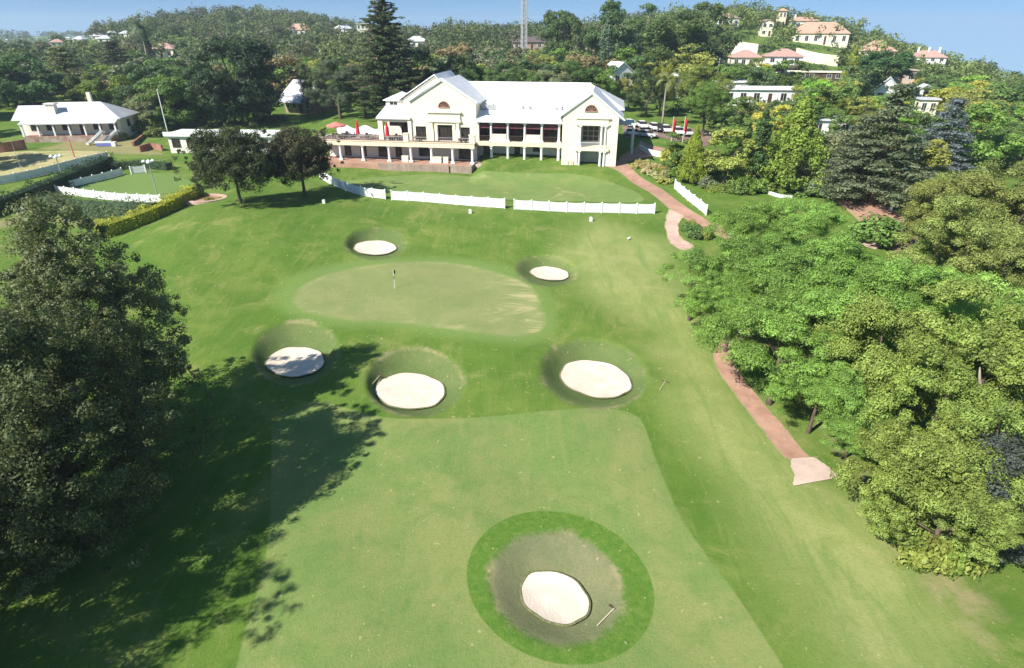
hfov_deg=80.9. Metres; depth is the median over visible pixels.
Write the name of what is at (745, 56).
house
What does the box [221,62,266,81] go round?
broadleaf tree
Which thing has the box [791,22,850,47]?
house
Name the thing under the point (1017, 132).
broadleaf tree
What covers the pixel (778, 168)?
broadleaf tree
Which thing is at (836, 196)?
shrub
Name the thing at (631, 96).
broadleaf tree
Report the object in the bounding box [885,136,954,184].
broadleaf tree
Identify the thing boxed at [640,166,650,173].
flowering plant
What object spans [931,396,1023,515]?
broadleaf tree
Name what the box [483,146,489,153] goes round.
window
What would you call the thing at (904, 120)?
broadleaf tree
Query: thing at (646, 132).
parked car
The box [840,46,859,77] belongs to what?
cypress tree
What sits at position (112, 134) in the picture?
slide
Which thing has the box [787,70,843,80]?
house
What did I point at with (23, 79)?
broadleaf tree
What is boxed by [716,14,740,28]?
house
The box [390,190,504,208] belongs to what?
picket fence
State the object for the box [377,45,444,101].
broadleaf tree
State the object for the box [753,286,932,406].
feathery tree
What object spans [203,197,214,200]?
shrub
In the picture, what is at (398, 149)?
door
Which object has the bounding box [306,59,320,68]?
broadleaf tree
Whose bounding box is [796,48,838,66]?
garden wall
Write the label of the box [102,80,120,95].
broadleaf tree
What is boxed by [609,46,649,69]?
broadleaf tree
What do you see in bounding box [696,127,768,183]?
broadleaf tree
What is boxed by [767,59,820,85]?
broadleaf tree
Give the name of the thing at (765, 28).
house
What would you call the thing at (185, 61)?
broadleaf tree
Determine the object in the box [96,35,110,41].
house
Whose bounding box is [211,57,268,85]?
broadleaf tree
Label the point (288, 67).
broadleaf tree
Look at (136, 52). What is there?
broadleaf tree
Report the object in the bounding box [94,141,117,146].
play panel
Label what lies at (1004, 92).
broadleaf tree
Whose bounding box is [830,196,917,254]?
pavement
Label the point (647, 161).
flowering plant
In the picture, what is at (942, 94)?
broadleaf tree
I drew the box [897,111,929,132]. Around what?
broadleaf tree
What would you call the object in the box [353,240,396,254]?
sand bunker
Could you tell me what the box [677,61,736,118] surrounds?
broadleaf tree
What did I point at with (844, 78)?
broadleaf tree
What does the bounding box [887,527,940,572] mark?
shrub
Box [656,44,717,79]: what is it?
broadleaf tree
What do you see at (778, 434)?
path
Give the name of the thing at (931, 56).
house
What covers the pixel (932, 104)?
window
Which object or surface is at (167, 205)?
hedge
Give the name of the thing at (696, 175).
shrub
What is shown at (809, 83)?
broadleaf tree
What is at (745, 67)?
broadleaf tree
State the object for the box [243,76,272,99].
broadleaf tree
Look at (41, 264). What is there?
broadleaf tree
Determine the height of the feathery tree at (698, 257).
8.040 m
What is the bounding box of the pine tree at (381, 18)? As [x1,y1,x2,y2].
[339,0,430,112]
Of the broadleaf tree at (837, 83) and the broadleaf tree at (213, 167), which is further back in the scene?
the broadleaf tree at (837, 83)
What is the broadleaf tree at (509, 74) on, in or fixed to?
on the ground
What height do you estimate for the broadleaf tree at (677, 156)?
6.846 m
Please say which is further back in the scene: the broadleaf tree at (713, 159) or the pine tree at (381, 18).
the pine tree at (381, 18)
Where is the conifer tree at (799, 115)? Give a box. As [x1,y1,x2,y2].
[757,95,833,191]
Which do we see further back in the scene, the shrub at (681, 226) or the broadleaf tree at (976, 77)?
the broadleaf tree at (976, 77)
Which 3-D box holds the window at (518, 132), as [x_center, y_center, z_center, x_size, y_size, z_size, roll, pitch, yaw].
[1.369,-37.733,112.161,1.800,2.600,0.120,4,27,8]
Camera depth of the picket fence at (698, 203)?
89.77 m
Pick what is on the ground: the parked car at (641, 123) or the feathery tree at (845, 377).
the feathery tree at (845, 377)
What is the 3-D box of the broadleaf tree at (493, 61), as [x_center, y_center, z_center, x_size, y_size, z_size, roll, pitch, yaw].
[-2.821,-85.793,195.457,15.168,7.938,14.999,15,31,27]
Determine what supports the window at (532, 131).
in the clubhouse
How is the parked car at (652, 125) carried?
on the road
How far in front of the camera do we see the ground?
42.87 m
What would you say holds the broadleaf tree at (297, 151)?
on the ground
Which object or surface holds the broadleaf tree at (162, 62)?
on the ground
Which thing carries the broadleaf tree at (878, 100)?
on the ground
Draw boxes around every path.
[601,161,735,238]
[616,141,665,164]
[664,209,696,250]
[713,328,809,459]
[853,235,881,249]
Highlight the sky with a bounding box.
[0,0,1023,77]
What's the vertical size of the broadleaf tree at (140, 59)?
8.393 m
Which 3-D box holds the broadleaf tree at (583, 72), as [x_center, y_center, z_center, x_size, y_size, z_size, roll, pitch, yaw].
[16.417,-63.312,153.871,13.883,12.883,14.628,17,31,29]
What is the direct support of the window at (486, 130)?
in the clubhouse
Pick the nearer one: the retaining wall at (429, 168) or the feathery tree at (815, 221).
the feathery tree at (815, 221)
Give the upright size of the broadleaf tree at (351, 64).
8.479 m
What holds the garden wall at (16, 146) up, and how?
on the ground
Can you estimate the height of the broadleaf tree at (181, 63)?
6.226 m
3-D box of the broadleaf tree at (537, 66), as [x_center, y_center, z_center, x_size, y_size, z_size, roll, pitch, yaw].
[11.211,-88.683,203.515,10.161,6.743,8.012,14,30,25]
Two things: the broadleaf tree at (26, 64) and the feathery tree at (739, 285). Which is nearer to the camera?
the feathery tree at (739, 285)
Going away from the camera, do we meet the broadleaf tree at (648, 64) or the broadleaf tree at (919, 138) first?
the broadleaf tree at (919, 138)
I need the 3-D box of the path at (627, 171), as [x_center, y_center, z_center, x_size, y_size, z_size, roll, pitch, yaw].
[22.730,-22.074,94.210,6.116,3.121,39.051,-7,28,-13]
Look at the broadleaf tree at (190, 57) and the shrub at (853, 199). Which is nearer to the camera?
the shrub at (853, 199)
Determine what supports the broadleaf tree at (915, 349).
on the ground
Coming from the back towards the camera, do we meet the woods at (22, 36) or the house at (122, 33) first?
the woods at (22, 36)
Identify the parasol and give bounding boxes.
[326,122,345,136]
[356,119,359,137]
[385,123,388,139]
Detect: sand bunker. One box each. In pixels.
[265,347,324,377]
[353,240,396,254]
[374,372,445,409]
[519,570,590,625]
[529,266,568,280]
[559,360,632,398]
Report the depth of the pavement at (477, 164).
109.30 m
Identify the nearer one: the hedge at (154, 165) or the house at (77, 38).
the hedge at (154, 165)
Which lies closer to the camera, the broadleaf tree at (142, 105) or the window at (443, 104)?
the window at (443, 104)
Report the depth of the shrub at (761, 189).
94.37 m
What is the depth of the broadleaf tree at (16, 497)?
34.68 m
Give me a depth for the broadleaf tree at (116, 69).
179.59 m
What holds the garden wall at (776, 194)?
on the ground
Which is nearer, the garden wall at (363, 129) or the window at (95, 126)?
the garden wall at (363, 129)
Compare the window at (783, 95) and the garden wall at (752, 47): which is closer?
the window at (783, 95)
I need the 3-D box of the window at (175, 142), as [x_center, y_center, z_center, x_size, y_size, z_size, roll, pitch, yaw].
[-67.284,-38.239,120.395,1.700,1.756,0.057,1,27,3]
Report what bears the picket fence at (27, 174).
on the ground
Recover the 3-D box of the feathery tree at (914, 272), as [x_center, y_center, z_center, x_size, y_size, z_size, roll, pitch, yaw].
[32.142,-0.966,49.903,12.015,12.124,9.697,13,30,24]
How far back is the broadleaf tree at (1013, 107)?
156.99 m
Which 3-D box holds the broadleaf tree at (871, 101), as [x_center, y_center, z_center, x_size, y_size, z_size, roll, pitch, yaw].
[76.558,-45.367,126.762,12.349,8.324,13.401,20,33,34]
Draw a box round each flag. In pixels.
[671,118,675,140]
[682,116,687,142]
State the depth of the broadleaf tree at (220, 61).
215.47 m
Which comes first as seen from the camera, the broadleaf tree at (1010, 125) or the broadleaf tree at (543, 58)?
the broadleaf tree at (1010, 125)
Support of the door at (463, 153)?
in the clubhouse
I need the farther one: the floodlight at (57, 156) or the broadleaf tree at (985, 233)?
the floodlight at (57, 156)
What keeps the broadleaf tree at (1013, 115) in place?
on the ground
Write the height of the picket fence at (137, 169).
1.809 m
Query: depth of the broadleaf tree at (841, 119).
102.98 m
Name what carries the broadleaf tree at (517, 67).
on the ground
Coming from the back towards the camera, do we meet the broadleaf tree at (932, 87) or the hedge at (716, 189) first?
the broadleaf tree at (932, 87)
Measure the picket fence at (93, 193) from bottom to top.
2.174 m
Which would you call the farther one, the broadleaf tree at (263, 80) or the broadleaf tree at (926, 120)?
the broadleaf tree at (263, 80)
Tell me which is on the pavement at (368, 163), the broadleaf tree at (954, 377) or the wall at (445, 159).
the wall at (445, 159)
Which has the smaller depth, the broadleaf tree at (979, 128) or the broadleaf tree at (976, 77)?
the broadleaf tree at (979, 128)
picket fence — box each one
[0,151,108,183]
[53,185,160,201]
[68,167,122,187]
[129,165,146,173]
[319,173,385,198]
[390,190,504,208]
[513,199,655,213]
[674,179,707,215]
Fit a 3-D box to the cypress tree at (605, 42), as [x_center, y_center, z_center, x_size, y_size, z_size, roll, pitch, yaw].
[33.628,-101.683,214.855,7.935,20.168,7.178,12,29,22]
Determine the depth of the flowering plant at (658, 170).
102.55 m
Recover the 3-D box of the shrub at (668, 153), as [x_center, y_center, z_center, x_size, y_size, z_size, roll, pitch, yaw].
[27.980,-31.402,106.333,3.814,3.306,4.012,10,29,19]
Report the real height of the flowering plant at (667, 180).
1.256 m
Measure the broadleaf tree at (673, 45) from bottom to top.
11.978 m
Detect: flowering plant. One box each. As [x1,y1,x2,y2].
[630,162,638,168]
[638,162,645,169]
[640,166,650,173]
[642,159,650,164]
[647,170,657,176]
[651,168,661,173]
[653,174,665,179]
[655,164,666,170]
[656,177,671,184]
[660,170,669,177]
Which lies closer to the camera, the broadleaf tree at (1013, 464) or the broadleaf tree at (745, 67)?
the broadleaf tree at (1013, 464)
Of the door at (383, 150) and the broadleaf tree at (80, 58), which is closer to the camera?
the door at (383, 150)
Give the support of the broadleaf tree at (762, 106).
on the ground
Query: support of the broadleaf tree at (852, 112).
on the ground
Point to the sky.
(994, 29)
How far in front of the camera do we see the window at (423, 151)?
113.51 m
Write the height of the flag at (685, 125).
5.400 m
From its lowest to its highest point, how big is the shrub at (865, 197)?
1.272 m
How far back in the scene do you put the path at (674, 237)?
80.55 m
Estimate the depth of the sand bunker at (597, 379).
54.10 m
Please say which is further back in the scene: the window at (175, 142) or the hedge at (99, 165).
the window at (175, 142)
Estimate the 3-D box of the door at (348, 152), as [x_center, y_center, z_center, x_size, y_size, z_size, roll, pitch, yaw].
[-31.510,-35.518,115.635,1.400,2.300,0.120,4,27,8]
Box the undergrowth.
[0,20,1018,172]
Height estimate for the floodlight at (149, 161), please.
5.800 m
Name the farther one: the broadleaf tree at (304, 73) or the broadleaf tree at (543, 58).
the broadleaf tree at (543, 58)
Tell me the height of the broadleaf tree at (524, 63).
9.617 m
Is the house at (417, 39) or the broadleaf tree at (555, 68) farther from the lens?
the house at (417, 39)
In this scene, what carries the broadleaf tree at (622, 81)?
on the ground
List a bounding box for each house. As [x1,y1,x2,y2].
[50,39,63,46]
[72,36,88,41]
[90,33,102,39]
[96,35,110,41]
[106,31,117,35]
[118,30,130,36]
[151,43,180,57]
[279,79,335,114]
[287,23,310,33]
[334,24,351,31]
[356,23,368,32]
[407,36,424,47]
[512,37,550,49]
[607,61,633,85]
[669,70,696,86]
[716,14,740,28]
[716,79,747,85]
[727,50,761,66]
[727,86,804,105]
[757,19,774,36]
[761,48,805,73]
[787,14,818,29]
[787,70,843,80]
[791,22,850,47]
[805,115,853,133]
[859,41,896,55]
[873,76,898,95]
[888,69,918,83]
[912,47,948,67]
[913,97,941,115]
[914,83,931,96]
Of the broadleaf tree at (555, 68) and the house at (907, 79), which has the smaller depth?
the broadleaf tree at (555, 68)
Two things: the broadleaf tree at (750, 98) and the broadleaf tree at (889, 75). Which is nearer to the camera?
the broadleaf tree at (750, 98)
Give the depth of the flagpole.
136.50 m
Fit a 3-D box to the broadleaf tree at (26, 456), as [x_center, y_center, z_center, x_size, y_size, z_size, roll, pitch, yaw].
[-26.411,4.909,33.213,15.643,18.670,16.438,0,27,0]
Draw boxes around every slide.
[86,131,110,144]
[103,129,125,140]
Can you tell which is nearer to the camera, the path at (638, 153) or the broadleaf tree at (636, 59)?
the path at (638, 153)
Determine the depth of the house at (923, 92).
206.49 m
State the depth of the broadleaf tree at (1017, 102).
181.35 m
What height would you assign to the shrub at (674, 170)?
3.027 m
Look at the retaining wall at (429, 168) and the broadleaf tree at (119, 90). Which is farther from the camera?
the broadleaf tree at (119, 90)
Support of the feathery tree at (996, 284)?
on the ground
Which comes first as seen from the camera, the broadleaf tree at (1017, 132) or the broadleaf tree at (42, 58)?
the broadleaf tree at (1017, 132)
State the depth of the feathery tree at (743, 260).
54.40 m
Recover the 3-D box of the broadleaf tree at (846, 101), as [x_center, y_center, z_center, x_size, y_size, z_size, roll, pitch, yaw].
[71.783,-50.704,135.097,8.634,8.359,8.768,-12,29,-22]
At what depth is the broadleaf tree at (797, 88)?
153.42 m
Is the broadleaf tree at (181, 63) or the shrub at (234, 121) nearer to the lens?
the shrub at (234, 121)
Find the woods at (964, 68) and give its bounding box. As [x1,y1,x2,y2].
[645,0,1023,88]
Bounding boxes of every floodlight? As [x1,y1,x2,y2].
[49,154,61,170]
[141,159,157,194]
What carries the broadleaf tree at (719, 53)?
on the ground
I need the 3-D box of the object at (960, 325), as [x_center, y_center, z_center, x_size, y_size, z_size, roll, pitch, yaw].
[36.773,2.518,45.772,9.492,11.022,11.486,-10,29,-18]
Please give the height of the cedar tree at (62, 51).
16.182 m
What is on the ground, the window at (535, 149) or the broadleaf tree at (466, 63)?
the broadleaf tree at (466, 63)
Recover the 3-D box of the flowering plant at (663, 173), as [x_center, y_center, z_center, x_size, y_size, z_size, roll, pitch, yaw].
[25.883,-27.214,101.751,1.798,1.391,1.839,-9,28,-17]
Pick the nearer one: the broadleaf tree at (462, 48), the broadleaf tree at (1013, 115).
the broadleaf tree at (1013, 115)
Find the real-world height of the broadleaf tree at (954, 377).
10.061 m
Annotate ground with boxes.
[0,19,1023,667]
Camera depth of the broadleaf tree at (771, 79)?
172.53 m
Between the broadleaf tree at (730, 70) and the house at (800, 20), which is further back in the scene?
the house at (800, 20)
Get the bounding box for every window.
[30,125,39,130]
[46,125,55,130]
[61,124,71,129]
[93,124,102,129]
[108,123,117,128]
[171,139,180,147]
[305,101,309,109]
[401,121,411,132]
[416,126,426,139]
[419,147,429,155]
[438,101,448,107]
[461,127,469,140]
[483,127,489,137]
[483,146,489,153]
[498,124,506,135]
[515,125,523,138]
[530,129,539,134]
[533,147,539,151]
[547,129,557,139]
[582,126,598,140]
[585,105,596,111]
[615,75,619,82]
[753,93,760,100]
[780,93,786,100]
[816,123,822,130]
[842,124,849,130]
[920,103,927,110]
[929,103,936,110]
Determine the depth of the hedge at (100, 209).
85.76 m
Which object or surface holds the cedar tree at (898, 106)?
on the ground
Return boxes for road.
[622,123,730,145]
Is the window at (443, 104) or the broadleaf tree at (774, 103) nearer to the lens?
the window at (443, 104)
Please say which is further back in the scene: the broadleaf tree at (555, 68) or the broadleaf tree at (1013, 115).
the broadleaf tree at (555, 68)
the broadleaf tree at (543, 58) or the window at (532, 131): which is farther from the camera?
the broadleaf tree at (543, 58)
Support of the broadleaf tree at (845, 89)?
on the ground
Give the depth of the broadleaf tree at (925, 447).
33.86 m
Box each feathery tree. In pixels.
[653,245,740,320]
[682,78,730,136]
[682,269,770,351]
[690,282,868,405]
[701,198,802,247]
[707,229,822,334]
[745,194,850,244]
[753,229,891,355]
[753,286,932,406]
[762,354,870,433]
[810,348,917,442]
[814,403,883,459]
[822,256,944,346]
[835,249,990,333]
[873,263,1023,379]
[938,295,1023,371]
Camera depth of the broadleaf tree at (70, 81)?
167.19 m
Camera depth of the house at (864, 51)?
279.79 m
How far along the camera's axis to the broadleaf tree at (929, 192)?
68.38 m
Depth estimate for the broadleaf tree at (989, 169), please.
70.61 m
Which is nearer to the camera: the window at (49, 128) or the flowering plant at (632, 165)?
the flowering plant at (632, 165)
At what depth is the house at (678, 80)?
195.60 m
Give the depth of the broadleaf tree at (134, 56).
218.34 m
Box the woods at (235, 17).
[0,4,750,65]
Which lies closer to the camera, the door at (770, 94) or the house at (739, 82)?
the door at (770, 94)
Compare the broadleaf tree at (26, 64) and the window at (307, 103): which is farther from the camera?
the broadleaf tree at (26, 64)
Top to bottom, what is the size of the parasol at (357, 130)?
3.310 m
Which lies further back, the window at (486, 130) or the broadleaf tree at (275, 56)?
the broadleaf tree at (275, 56)
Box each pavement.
[312,156,475,168]
[474,160,480,169]
[790,457,839,485]
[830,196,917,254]
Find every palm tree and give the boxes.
[129,20,153,54]
[655,72,677,123]
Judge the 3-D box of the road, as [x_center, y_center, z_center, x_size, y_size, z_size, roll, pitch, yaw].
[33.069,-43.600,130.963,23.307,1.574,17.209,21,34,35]
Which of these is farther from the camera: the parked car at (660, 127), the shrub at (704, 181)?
the parked car at (660, 127)
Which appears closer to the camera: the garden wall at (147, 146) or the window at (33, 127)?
the garden wall at (147, 146)
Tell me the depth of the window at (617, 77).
196.94 m
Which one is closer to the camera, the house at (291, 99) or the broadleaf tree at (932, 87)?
the house at (291, 99)
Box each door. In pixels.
[79,124,84,133]
[299,104,302,113]
[344,145,351,155]
[360,146,366,155]
[378,146,387,156]
[395,147,401,156]
[438,125,452,140]
[459,148,473,158]
[515,146,519,153]
[767,93,772,102]
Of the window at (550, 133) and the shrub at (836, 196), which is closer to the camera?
the shrub at (836, 196)
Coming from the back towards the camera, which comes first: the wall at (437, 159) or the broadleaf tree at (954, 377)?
the wall at (437, 159)
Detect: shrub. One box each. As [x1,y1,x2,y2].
[112,132,129,140]
[131,122,146,132]
[135,118,161,132]
[143,126,167,136]
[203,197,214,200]
[222,115,239,123]
[254,114,275,123]
[267,113,288,121]
[659,148,679,166]
[665,164,690,182]
[679,221,692,230]
[682,224,697,237]
[686,219,696,227]
[687,171,708,184]
[687,228,703,239]
[699,175,717,188]
[702,226,711,239]
[719,178,748,194]
[731,176,759,194]
[749,180,775,192]
[784,176,824,198]
[802,179,833,196]
[825,191,846,199]
[841,195,862,201]
[842,211,916,246]
[852,192,868,200]
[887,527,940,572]
[892,532,963,574]
[926,529,971,580]
[949,526,1001,580]
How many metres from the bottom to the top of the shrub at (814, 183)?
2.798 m
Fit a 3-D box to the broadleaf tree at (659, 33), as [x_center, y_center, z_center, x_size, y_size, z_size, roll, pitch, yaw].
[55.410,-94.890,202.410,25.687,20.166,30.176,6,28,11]
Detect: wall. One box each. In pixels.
[0,139,26,152]
[132,134,144,145]
[138,143,163,151]
[337,125,384,134]
[378,161,477,173]
[401,155,408,161]
[432,156,441,162]
[443,157,448,162]
[639,145,660,156]
[723,42,758,53]
[767,191,792,197]
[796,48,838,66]
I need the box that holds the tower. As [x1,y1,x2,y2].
[776,8,787,28]
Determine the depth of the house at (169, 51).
299.35 m
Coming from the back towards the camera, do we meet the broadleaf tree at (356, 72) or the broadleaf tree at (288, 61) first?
the broadleaf tree at (288, 61)
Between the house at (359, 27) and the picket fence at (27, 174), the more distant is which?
the house at (359, 27)
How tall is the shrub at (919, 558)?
2.663 m
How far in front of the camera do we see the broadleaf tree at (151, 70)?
143.50 m
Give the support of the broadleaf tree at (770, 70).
on the ground
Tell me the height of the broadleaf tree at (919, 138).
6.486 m
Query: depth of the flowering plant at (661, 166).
103.30 m
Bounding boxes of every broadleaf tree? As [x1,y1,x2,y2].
[0,53,65,104]
[0,68,33,107]
[0,190,191,493]
[0,272,214,607]
[0,427,50,524]
[2,52,52,89]
[38,51,81,64]
[38,55,68,71]
[60,73,106,100]
[71,53,100,65]
[73,64,130,103]
[84,61,114,80]
[100,53,152,65]
[102,61,140,85]
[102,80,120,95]
[108,84,139,111]
[121,49,150,58]
[121,63,184,110]
[123,92,178,127]
[132,73,204,128]
[133,56,165,68]
[142,57,180,73]
[166,60,187,67]
[166,65,184,73]
[169,59,234,125]
[171,116,280,203]
[172,57,187,66]
[186,55,220,61]
[190,34,284,125]
[199,61,223,68]
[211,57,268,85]
[211,58,228,64]
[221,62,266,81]
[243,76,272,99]
[264,54,307,92]
[264,124,344,196]
[270,70,282,84]
[272,53,290,82]
[274,66,287,84]
[282,66,311,86]
[287,55,313,74]
[294,60,338,115]
[304,58,356,119]
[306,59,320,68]
[324,55,349,65]
[336,64,375,117]
[344,61,370,72]
[376,57,431,71]
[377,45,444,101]
[418,55,463,73]
[434,52,476,79]
[436,42,474,63]
[456,65,500,81]
[466,48,495,67]
[470,45,505,66]
[481,57,515,80]
[482,62,524,81]
[487,50,535,71]
[501,54,526,61]
[507,66,524,81]
[512,56,544,71]
[519,70,547,81]
[528,50,554,68]
[533,62,553,69]
[536,9,582,57]
[536,70,575,82]
[537,63,582,80]
[547,46,591,65]
[549,53,566,62]
[553,60,603,82]
[558,51,608,87]
[581,67,620,97]
[582,0,633,58]
[603,55,653,80]
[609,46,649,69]
[617,78,642,111]
[623,69,667,116]
[625,3,666,54]
[637,62,667,76]
[638,18,716,69]
[645,38,691,65]
[646,61,676,113]
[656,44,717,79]
[661,131,705,169]
[672,1,746,54]
[674,85,693,101]
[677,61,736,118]
[688,42,725,80]
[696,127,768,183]
[706,96,759,133]
[710,64,746,82]
[716,116,781,150]
[726,62,747,78]
[730,58,763,79]
[734,96,773,114]
[745,66,779,85]
[747,60,788,85]
[747,102,777,128]
[751,104,791,138]
[752,138,789,178]
[754,61,771,67]
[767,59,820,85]
[770,100,804,130]
[779,84,846,121]
[786,114,857,169]
[789,78,831,102]
[794,130,863,180]
[797,79,841,102]
[811,290,965,433]
[814,88,854,115]
[825,80,852,101]
[827,82,871,114]
[829,411,1006,522]
[831,65,886,92]
[834,79,864,91]
[838,75,860,82]
[841,69,892,83]
[843,96,900,131]
[847,104,884,119]
[855,277,1023,417]
[855,448,1023,565]
[858,50,923,94]
[859,355,1015,462]
[871,94,895,105]
[879,117,923,138]
[883,194,1023,283]
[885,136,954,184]
[896,132,929,158]
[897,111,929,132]
[897,172,1023,267]
[908,113,949,136]
[913,74,959,91]
[915,84,941,93]
[925,81,987,104]
[928,157,1023,226]
[930,74,966,88]
[931,88,1012,111]
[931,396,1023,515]
[932,187,1023,291]
[940,91,984,104]
[940,102,1023,172]
[941,81,975,89]
[944,234,1023,299]
[944,428,1023,566]
[960,75,1007,85]
[962,80,991,97]
[963,100,1000,133]
[970,74,1023,112]
[971,125,992,144]
[983,99,1021,132]
[986,111,1023,129]
[989,121,1023,134]
[997,134,1023,170]
[1004,105,1017,116]
[1006,106,1023,121]
[1007,130,1023,134]
[1011,99,1023,109]
[1011,105,1023,129]
[1012,89,1023,103]
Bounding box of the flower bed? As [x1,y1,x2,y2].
[185,193,226,204]
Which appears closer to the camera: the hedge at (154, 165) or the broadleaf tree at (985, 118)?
the hedge at (154, 165)
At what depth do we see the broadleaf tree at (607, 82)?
150.16 m
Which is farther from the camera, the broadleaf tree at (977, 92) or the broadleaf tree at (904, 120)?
the broadleaf tree at (977, 92)
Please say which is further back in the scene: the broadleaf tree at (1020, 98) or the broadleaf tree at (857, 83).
the broadleaf tree at (1020, 98)
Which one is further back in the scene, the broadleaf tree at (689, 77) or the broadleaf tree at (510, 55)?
the broadleaf tree at (510, 55)
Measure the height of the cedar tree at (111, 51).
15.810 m
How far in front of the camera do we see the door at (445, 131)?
111.31 m
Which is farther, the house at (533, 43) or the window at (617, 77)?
the house at (533, 43)
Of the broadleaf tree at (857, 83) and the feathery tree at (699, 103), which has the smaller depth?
the feathery tree at (699, 103)
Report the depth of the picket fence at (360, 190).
94.17 m
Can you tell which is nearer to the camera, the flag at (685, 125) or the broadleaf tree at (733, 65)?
the flag at (685, 125)
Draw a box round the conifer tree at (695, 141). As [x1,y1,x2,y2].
[675,125,707,183]
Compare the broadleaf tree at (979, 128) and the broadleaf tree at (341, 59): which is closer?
the broadleaf tree at (979, 128)
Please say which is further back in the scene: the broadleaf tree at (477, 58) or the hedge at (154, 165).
the broadleaf tree at (477, 58)
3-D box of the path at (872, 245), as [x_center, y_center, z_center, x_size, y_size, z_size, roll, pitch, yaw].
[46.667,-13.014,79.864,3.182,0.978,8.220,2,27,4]
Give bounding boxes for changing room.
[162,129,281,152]
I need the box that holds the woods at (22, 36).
[0,28,90,43]
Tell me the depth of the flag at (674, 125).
122.80 m
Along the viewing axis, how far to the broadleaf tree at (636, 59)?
194.99 m
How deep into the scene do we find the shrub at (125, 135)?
132.94 m
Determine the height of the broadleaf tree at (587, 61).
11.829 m
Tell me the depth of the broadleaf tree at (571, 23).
239.49 m
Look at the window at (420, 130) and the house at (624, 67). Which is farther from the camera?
the house at (624, 67)
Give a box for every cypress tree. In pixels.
[140,35,153,57]
[597,18,616,63]
[730,128,752,179]
[743,109,772,188]
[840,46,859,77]
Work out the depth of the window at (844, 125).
127.53 m
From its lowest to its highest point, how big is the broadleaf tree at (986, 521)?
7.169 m
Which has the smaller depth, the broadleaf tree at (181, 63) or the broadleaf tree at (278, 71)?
the broadleaf tree at (278, 71)
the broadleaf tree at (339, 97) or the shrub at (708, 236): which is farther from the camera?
the broadleaf tree at (339, 97)
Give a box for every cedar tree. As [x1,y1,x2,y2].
[33,45,110,101]
[92,41,140,87]
[807,114,897,201]
[821,84,940,207]
[895,97,984,175]
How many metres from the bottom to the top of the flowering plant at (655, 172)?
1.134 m
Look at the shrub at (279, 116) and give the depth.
151.83 m
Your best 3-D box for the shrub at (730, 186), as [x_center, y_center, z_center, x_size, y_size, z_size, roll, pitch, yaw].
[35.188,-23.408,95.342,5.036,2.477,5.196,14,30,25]
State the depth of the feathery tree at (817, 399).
43.19 m
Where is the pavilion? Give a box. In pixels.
[11,92,139,142]
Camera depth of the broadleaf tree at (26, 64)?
180.37 m
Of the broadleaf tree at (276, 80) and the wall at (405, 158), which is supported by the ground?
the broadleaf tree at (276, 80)
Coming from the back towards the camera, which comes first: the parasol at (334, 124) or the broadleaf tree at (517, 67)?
the broadleaf tree at (517, 67)
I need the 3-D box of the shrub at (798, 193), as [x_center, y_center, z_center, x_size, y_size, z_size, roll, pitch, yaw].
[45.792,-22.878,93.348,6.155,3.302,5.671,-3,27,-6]
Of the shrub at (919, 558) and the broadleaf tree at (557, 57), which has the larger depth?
the broadleaf tree at (557, 57)
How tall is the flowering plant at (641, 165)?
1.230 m
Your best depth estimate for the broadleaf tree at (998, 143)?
103.22 m
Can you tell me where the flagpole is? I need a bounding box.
[157,89,167,130]
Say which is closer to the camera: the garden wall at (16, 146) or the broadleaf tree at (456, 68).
the garden wall at (16, 146)
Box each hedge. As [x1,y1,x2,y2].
[0,152,116,214]
[34,191,156,218]
[93,184,203,238]
[106,158,173,170]
[706,183,724,193]
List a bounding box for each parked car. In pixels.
[624,128,639,135]
[636,120,648,128]
[636,129,657,137]
[648,122,656,130]
[657,123,663,131]
[663,124,671,132]
[675,126,684,133]
[682,127,693,135]
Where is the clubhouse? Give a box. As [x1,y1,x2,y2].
[315,70,635,166]
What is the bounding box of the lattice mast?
[521,0,526,51]
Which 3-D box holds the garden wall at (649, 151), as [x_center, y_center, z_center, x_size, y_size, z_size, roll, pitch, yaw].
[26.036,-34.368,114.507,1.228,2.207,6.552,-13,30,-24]
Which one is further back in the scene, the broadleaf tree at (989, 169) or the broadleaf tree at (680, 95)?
the broadleaf tree at (680, 95)
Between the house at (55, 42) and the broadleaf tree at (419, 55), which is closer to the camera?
the broadleaf tree at (419, 55)
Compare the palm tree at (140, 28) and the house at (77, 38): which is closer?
the palm tree at (140, 28)
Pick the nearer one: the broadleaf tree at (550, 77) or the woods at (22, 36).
the broadleaf tree at (550, 77)
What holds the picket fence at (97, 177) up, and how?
on the ground
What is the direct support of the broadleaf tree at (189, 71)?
on the ground
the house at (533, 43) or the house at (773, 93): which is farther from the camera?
the house at (533, 43)
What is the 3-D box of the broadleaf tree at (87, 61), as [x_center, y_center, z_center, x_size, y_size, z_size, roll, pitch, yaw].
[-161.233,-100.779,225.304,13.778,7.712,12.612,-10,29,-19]
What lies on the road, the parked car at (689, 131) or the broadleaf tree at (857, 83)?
the parked car at (689, 131)

